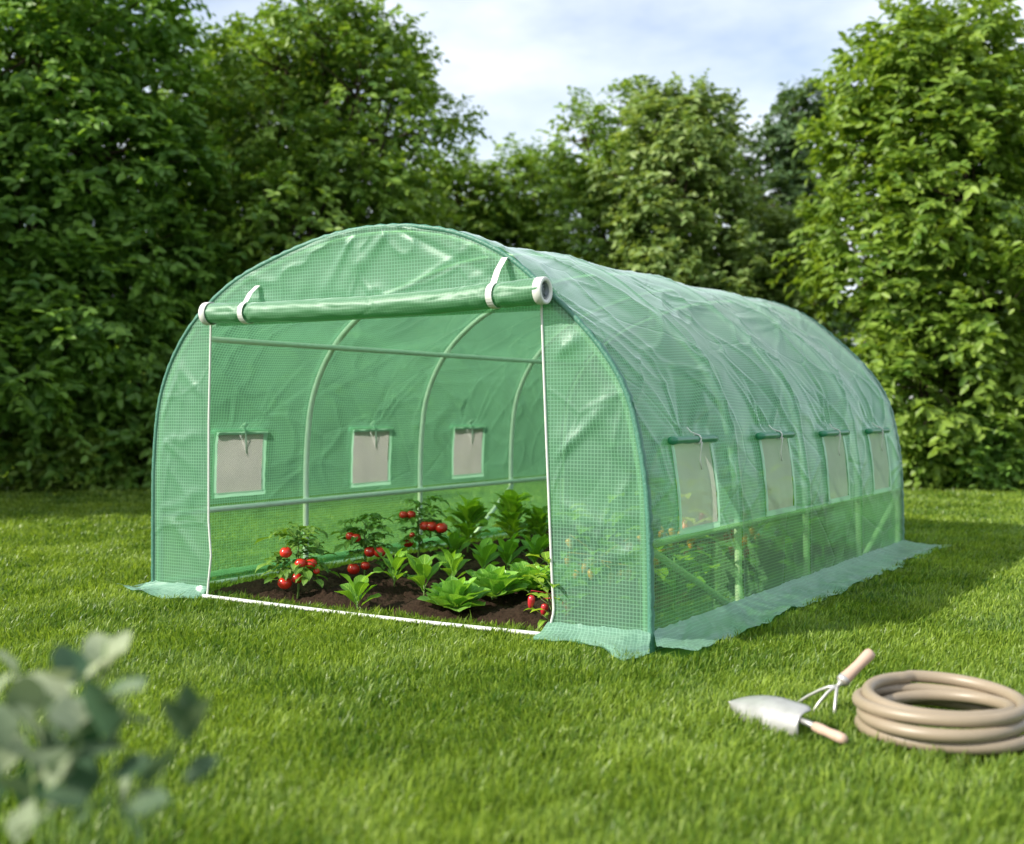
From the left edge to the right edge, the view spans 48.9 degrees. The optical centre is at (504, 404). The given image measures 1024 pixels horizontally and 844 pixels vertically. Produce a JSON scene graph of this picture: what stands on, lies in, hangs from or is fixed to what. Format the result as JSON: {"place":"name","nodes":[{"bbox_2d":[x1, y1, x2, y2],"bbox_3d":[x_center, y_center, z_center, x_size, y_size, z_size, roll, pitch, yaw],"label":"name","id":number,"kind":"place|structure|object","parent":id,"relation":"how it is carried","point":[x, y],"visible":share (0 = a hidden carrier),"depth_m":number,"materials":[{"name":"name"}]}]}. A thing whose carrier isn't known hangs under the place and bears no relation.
{"place":"outdoors","nodes":[
{"label":"outdoors","id":0,"kind":"place"},
{"bbox_2d":[0,428,1023,843],"bbox_3d":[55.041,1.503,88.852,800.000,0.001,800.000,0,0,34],"label":"lawn","id":1,"kind":"structure","parent":0,"point":[672,650],"depth_m":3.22,"materials":[{"name":"green plant"}]},
{"bbox_2d":[0,105,33,397],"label":"broadleaf tree","id":2,"kind":"object","parent":1,"relation":"on","point":[8,224],"visible":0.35,"depth_m":14.39,"materials":[{"name":"green plant"}]},
{"bbox_2d":[0,384,144,492],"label":"shrub","id":3,"kind":"object","parent":1,"relation":"on","point":[65,448],"visible":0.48,"depth_m":14.35,"materials":[{"name":"green plant"}]},
{"bbox_2d":[0,631,218,843],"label":"sage plant","id":4,"kind":"object","parent":1,"relation":"on","point":[95,710],"visible":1,"depth_m":1.65,"materials":[{"name":"green plant"}]},
{"bbox_2d":[0,0,251,491],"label":"broadleaf tree","id":5,"kind":"object","parent":1,"relation":"on","point":[78,100],"visible":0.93,"depth_m":14.54,"materials":[{"name":"green plant"}]},
{"bbox_2d":[94,390,220,486],"bbox_3d":[-4.792,0.594,15.510,1.801,1.661,2.120,0,0,34],"label":"shrub","id":6,"kind":"object","parent":1,"relation":"on","point":[137,466],"visible":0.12,"depth_m":15.02,"materials":[{"name":"green plant"}]},
{"bbox_2d":[116,21,291,472],"bbox_3d":[-5.064,-2.622,19.413,3.952,8.068,3.704,0,0,34],"label":"broadleaf tree","id":7,"kind":"object","parent":1,"relation":"on","point":[208,63],"visible":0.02,"depth_m":18.86,"materials":[{"name":"green plant"}]},
{"bbox_2d":[154,0,491,485],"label":"broadleaf tree","id":8,"kind":"object","parent":1,"relation":"on","point":[298,181],"visible":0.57,"depth_m":16.15,"materials":[{"name":"green plant"}]},
{"bbox_2d":[383,140,534,464],"bbox_3d":[-1.137,-1.780,22.733,4.190,6.773,4.041,0,0,34],"label":"broadleaf tree","id":9,"kind":"object","parent":1,"relation":"on","point":[477,176],"visible":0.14,"depth_m":21.78,"materials":[{"name":"green plant"}]},
{"bbox_2d":[211,525,842,629],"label":"soil","id":10,"kind":"structure","parent":1,"relation":"on","point":[404,593],"depth_m":6.37,"materials":[{"name":"brown soil"}]},
{"bbox_2d":[254,522,339,597],"bbox_3d":[-1.136,0.874,6.194,0.466,0.444,0.438,0,0,34],"label":"tomato plant","id":11,"kind":"object","parent":10,"relation":"on","point":[294,568],"visible":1,"depth_m":6.14,"materials":[{"name":"green plant"}]},
{"bbox_2d":[334,572,380,607],"bbox_3d":[-0.794,0.991,5.834,0.231,0.241,0.236,0,0,-39],"label":"leafy vegetable","id":12,"kind":"object","parent":10,"relation":"on","point":[354,591],"visible":1,"depth_m":5.84,"materials":[{"name":"green plant"}]},
{"bbox_2d":[330,513,407,575],"bbox_3d":[-0.819,0.877,6.824,0.471,0.439,0.389,0,0,-10],"label":"tomato plant","id":13,"kind":"object","parent":10,"relation":"on","point":[353,535],"visible":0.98,"depth_m":6.73,"materials":[{"name":"green plant"}]},
{"bbox_2d":[373,547,408,586],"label":"leafy vegetable","id":14,"kind":"object","parent":10,"relation":"on","point":[396,562],"visible":0.94,"depth_m":6.36,"materials":[{"name":"green plant"}]},
{"bbox_2d":[388,495,451,556],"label":"tomato plant","id":15,"kind":"object","parent":10,"relation":"on","point":[428,526],"visible":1,"depth_m":7.36,"materials":[{"name":"green plant"}]},
{"bbox_2d":[405,553,445,595],"bbox_3d":[-0.434,0.963,6.220,0.241,0.274,0.319,0,0,-3],"label":"leafy vegetable","id":16,"kind":"object","parent":10,"relation":"on","point":[422,567],"visible":0.89,"depth_m":6.22,"materials":[{"name":"green plant"}]},
{"bbox_2d":[435,527,471,556],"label":"leafy vegetable","id":17,"kind":"object","parent":10,"relation":"on","point":[454,541],"visible":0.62,"depth_m":7.43,"materials":[{"name":"green plant"}]},
{"bbox_2d":[417,575,490,611],"bbox_3d":[-0.259,0.976,5.757,0.385,0.203,0.362,0,0,20],"label":"lettuce","id":18,"kind":"object","parent":10,"relation":"on","point":[455,594],"visible":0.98,"depth_m":5.70,"materials":[{"name":"green plant"}]},
{"bbox_2d":[435,549,473,577],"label":"leafy vegetable","id":19,"kind":"object","parent":10,"relation":"on","point":[454,564],"visible":0.81,"depth_m":6.59,"materials":[{"name":"green plant"}]},
{"bbox_2d":[443,493,489,552],"bbox_3d":[-0.252,0.834,7.918,0.353,0.439,0.327,0,0,-17],"label":"leafy vegetable","id":20,"kind":"object","parent":10,"relation":"on","point":[471,513],"visible":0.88,"depth_m":7.88,"materials":[{"name":"green plant"}]},
{"bbox_2d":[470,537,501,568],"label":"leafy vegetable","id":21,"kind":"object","parent":10,"relation":"on","point":[487,549],"visible":0.91,"depth_m":6.90,"materials":[{"name":"green plant"}]},
{"bbox_2d":[466,564,529,599],"bbox_3d":[-0.054,0.964,6.073,0.402,0.203,0.374,0,0,14],"label":"lettuce","id":22,"kind":"object","parent":10,"relation":"on","point":[499,581],"visible":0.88,"depth_m":6.02,"materials":[{"name":"green plant"}]},
{"bbox_2d":[487,489,532,538],"bbox_3d":[0.046,0.849,8.366,0.366,0.459,0.378,0,0,34],"label":"leafy vegetable","id":23,"kind":"object","parent":10,"relation":"on","point":[511,510],"visible":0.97,"depth_m":8.31,"materials":[{"name":"green plant"}]},
{"bbox_2d":[493,532,528,569],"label":"leafy vegetable","id":24,"kind":"object","parent":10,"relation":"on","point":[508,547],"visible":0.9,"depth_m":7.09,"materials":[{"name":"green plant"}]},
{"bbox_2d":[507,561,561,593],"bbox_3d":[0.154,0.980,6.300,0.394,0.190,0.394,0,0,-42],"label":"lettuce","id":25,"kind":"object","parent":10,"relation":"on","point":[521,568],"visible":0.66,"depth_m":6.25,"materials":[{"name":"green plant"}]},
{"bbox_2d":[518,534,555,563],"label":"leafy vegetable","id":26,"kind":"object","parent":10,"relation":"on","point":[537,543],"visible":0.8,"depth_m":7.25,"materials":[{"name":"green plant"}]},
{"bbox_2d":[521,504,558,544],"bbox_3d":[0.250,0.925,8.359,0.305,0.379,0.298,0,0,34],"label":"leafy vegetable","id":27,"kind":"object","parent":10,"relation":"on","point":[538,518],"visible":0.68,"depth_m":8.31,"materials":[{"name":"green plant"}]},
{"bbox_2d":[522,551,583,627],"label":"pepper plant","id":28,"kind":"object","parent":10,"relation":"on","point":[540,581],"visible":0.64,"depth_m":5.26,"materials":[{"name":"green plant"}]},
{"bbox_2d":[555,503,641,598],"bbox_3d":[0.474,0.760,5.542,0.468,0.645,0.416,0,0,-39],"label":"pepper plant","id":29,"kind":"object","parent":10,"relation":"on","point":[592,553],"visible":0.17,"depth_m":5.51,"materials":[{"name":"green plant"}]},
{"bbox_2d":[601,510,678,568],"bbox_3d":[0.744,0.800,6.237,0.474,0.534,0.517,0,0,22],"label":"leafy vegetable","id":30,"kind":"object","parent":10,"relation":"on","point":[638,556],"visible":0.12,"depth_m":6.25,"materials":[{"name":"green plant"}]},
{"bbox_2d":[624,470,720,610],"bbox_3d":[0.881,0.727,5.812,0.512,0.771,0.505,0,0,34],"label":"pepper plant","id":31,"kind":"object","parent":10,"relation":"on","point":[672,555],"visible":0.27,"depth_m":5.80,"materials":[{"name":"green plant"}]},
{"bbox_2d":[672,461,761,592],"bbox_3d":[1.196,0.714,6.294,0.537,0.802,0.546,0,0,34],"label":"pepper plant","id":32,"kind":"object","parent":10,"relation":"on","point":[722,546],"visible":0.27,"depth_m":6.29,"materials":[{"name":"green plant"}]},
{"bbox_2d":[720,464,800,575],"bbox_3d":[1.525,0.736,6.785,0.545,0.762,0.521,0,0,34],"label":"pepper plant","id":33,"kind":"object","parent":10,"relation":"on","point":[758,537],"visible":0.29,"depth_m":6.78,"materials":[{"name":"green plant"}]},
{"bbox_2d":[755,494,830,568],"bbox_3d":[1.826,0.841,7.372,0.549,0.519,0.482,0,0,34],"label":"leafy vegetable","id":34,"kind":"object","parent":10,"relation":"on","point":[793,528],"visible":0.38,"depth_m":7.30,"materials":[{"name":"green plant"}]},
{"bbox_2d":[800,491,855,556],"bbox_3d":[2.244,0.857,7.921,0.447,0.501,0.458,0,0,34],"label":"leafy vegetable","id":35,"kind":"object","parent":10,"relation":"on","point":[818,524],"visible":0.47,"depth_m":7.89,"materials":[{"name":"green plant"}]},
{"bbox_2d":[458,132,607,463],"bbox_3d":[0.572,-1.991,23.061,4.084,7.154,3.952,0,0,34],"label":"broadleaf tree","id":36,"kind":"object","parent":1,"relation":"on","point":[527,234],"visible":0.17,"depth_m":22.24,"materials":[{"name":"green plant"}]},
{"bbox_2d":[116,223,953,660],"bbox_3d":[0.562,0.098,7.495,3.587,1.997,4.921,0,0,34],"label":"tunnel greenhouse","id":37,"kind":"object","parent":1,"relation":"on","point":[648,403],"visible":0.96,"depth_m":6.40,"materials":[{"name":"green plastic"}]},
{"bbox_2d":[211,429,268,498],"bbox_3d":[-1.632,0.334,6.955,0.082,0.461,0.441,0,0,34],"label":"window","id":38,"kind":"structure","parent":37,"relation":"in","point":[264,431],"depth_m":6.96,"materials":[{"name":"green plastic"}]},
{"bbox_2d":[348,421,392,487],"bbox_3d":[-0.951,0.342,7.987,0.066,0.470,0.451,0,0,34],"label":"window","id":39,"kind":"structure","parent":37,"relation":"in","point":[369,429],"depth_m":7.98,"materials":[{"name":"green plastic"}]},
{"bbox_2d":[198,257,552,324],"bbox_3d":[-0.716,-0.559,5.617,2.094,0.263,0.132,0,0,30],"label":"rolled door","id":40,"kind":"structure","parent":37,"relation":"in","point":[538,290],"depth_m":5.47,"materials":[{"name":"green plastic"}]},
{"bbox_2d":[449,425,485,478],"bbox_3d":[-0.290,0.346,8.966,0.075,0.467,0.453,0,0,34],"label":"window","id":41,"kind":"structure","parent":37,"relation":"in","point":[455,428],"depth_m":8.97,"materials":[{"name":"green plastic"}]},
{"bbox_2d":[667,427,719,535],"bbox_3d":[0.906,0.354,5.389,0.079,0.497,0.526,0,0,34],"label":"window","id":42,"kind":"structure","parent":37,"relation":"in","point":[697,439],"depth_m":5.37,"materials":[{"name":"green plastic"}]},
{"bbox_2d":[755,425,795,516],"bbox_3d":[1.516,0.359,6.304,0.083,0.496,0.528,0,0,34],"label":"window","id":43,"kind":"structure","parent":37,"relation":"in","point":[777,435],"depth_m":6.28,"materials":[{"name":"green plastic"}]},
{"bbox_2d":[819,424,850,503],"bbox_3d":[2.105,0.367,7.173,0.074,0.497,0.502,0,0,34],"label":"window","id":44,"kind":"structure","parent":37,"relation":"in","point":[836,432],"depth_m":7.15,"materials":[{"name":"green plastic"}]},
{"bbox_2d":[865,423,890,493],"bbox_3d":[2.651,0.372,7.998,0.083,0.496,0.506,0,0,34],"label":"window","id":45,"kind":"structure","parent":37,"relation":"in","point":[879,430],"depth_m":7.97,"materials":[{"name":"green plastic"}]},
{"bbox_2d":[115,312,1002,457],"bbox_3d":[0.626,-0.760,25.884,33.528,4.308,2.689,0,0,0],"label":"hedge","id":46,"kind":"object","parent":1,"relation":"on","point":[848,345],"depth_m":24.97,"materials":[{"name":"green plant"}]},
{"bbox_2d":[510,75,670,473],"bbox_3d":[1.733,-1.986,18.524,2.923,6.710,3.162,0,0,34],"label":"broadleaf tree","id":47,"kind":"object","parent":1,"relation":"on","point":[563,164],"visible":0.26,"depth_m":18.03,"materials":[{"name":"green plant"}]},
{"bbox_2d":[578,68,785,477],"bbox_3d":[2.658,-1.829,17.407,3.290,6.736,3.054,0,0,14],"label":"broadleaf tree","id":48,"kind":"object","parent":1,"relation":"on","point":[684,166],"visible":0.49,"depth_m":16.94,"materials":[{"name":"green plant"}]},
{"bbox_2d":[710,189,842,477],"bbox_3d":[4.221,-0.895,18.001,2.646,5.057,2.579,0,0,34],"label":"broadleaf tree","id":49,"kind":"object","parent":1,"relation":"on","point":[779,230],"visible":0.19,"depth_m":17.45,"materials":[{"name":"green plant"}]},
{"bbox_2d":[728,695,847,743],"bbox_3d":[0.917,1.023,3.675,0.085,0.102,0.528,0,0,-30],"label":"hand trowel","id":50,"kind":"object","parent":1,"relation":"on","point":[779,713],"visible":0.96,"depth_m":3.67,"materials":[{"name":"metal"}]},
{"bbox_2d":[729,75,867,465],"bbox_3d":[5.272,-2.389,21.006,3.207,7.501,2.960,0,0,-19],"label":"broadleaf tree","id":51,"kind":"object","parent":1,"relation":"on","point":[786,176],"visible":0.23,"depth_m":20.65,"materials":[{"name":"green plant"}]},
{"bbox_2d":[798,648,874,714],"bbox_3d":[1.159,0.970,3.929,0.271,0.227,0.156,0,0,13],"label":"hand cultivator","id":52,"kind":"object","parent":1,"relation":"on","point":[847,676],"visible":0.95,"depth_m":3.92,"materials":[{"name":"brown wood"}]},
{"bbox_2d":[766,0,1023,491],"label":"broadleaf tree","id":53,"kind":"object","parent":1,"relation":"on","point":[929,316],"visible":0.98,"depth_m":14.69,"materials":[{"name":"green plant"}]},
{"bbox_2d":[852,670,1023,754],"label":"garden hose","id":54,"kind":"object","parent":1,"relation":"on","point":[881,702],"visible":0.99,"depth_m":3.51,"materials":[{"name":"beige rubber"}]},
{"bbox_2d":[905,393,1023,491],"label":"shrub","id":55,"kind":"object","parent":1,"relation":"on","point":[996,464],"visible":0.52,"depth_m":14.62,"materials":[{"name":"green plant"}]},
{"bbox_2d":[2,0,1023,409],"label":"sky","id":56,"kind":"structure","parent":0,"point":[517,59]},
{"bbox_2d":[546,565,599,588],"bbox_3d":[0.373,1.015,6.569,0.402,0.192,0.400,0,0,10],"label":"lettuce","id":57,"kind":"object","parent":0,"point":[555,569],"visible":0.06,"depth_m":6.50,"materials":[{"name":"green plant"}]}
]}

